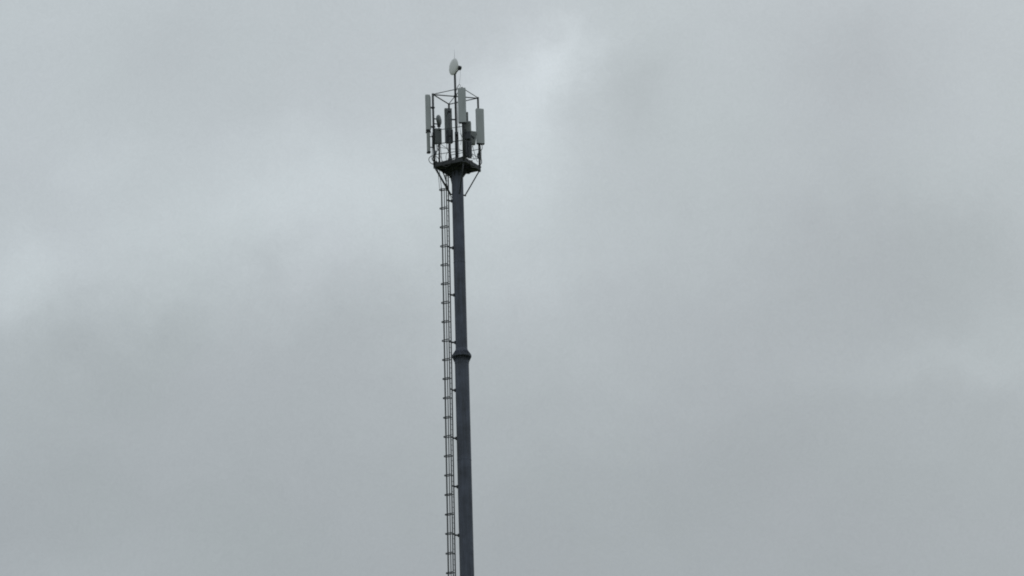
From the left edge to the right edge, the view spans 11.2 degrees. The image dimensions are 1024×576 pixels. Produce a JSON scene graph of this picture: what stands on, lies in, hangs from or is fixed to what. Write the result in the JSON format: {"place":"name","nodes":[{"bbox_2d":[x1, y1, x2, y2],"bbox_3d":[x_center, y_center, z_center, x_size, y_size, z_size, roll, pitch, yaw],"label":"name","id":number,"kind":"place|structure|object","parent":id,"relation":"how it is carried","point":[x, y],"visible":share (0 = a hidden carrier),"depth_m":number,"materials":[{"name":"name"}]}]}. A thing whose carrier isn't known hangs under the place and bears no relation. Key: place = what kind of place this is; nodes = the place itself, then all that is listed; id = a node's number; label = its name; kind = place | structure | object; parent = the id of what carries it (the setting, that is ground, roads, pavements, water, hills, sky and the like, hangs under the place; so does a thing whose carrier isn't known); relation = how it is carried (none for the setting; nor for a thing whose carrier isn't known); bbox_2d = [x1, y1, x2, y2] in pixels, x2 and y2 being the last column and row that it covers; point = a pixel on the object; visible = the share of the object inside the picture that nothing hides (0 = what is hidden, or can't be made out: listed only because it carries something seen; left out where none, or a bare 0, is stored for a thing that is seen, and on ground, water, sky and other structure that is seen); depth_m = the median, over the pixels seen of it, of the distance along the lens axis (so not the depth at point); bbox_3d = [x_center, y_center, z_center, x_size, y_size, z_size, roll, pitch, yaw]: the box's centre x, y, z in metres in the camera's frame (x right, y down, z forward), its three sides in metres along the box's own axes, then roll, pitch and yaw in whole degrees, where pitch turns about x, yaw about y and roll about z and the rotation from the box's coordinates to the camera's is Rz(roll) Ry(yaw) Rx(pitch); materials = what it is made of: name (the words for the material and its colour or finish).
{"place":"outdoors","nodes":[
{"label":"outdoors","id":0,"kind":"place"},
{"bbox_2d":[0,0,1023,575],"label":"sky","id":1,"kind":"structure","parent":0,"point":[745,278],"materials":[{"name":"grey"}]},
{"bbox_3d":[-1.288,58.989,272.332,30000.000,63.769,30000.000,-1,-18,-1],"label":"ground","id":2,"kind":"structure","parent":0,"visible":0},
{"bbox_2d":[425,51,484,575],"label":"telecom mast","id":3,"kind":"object","parent":2,"relation":"on","point":[457,169],"visible":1,"depth_m":291.75,"materials":[{"name":"metal"}]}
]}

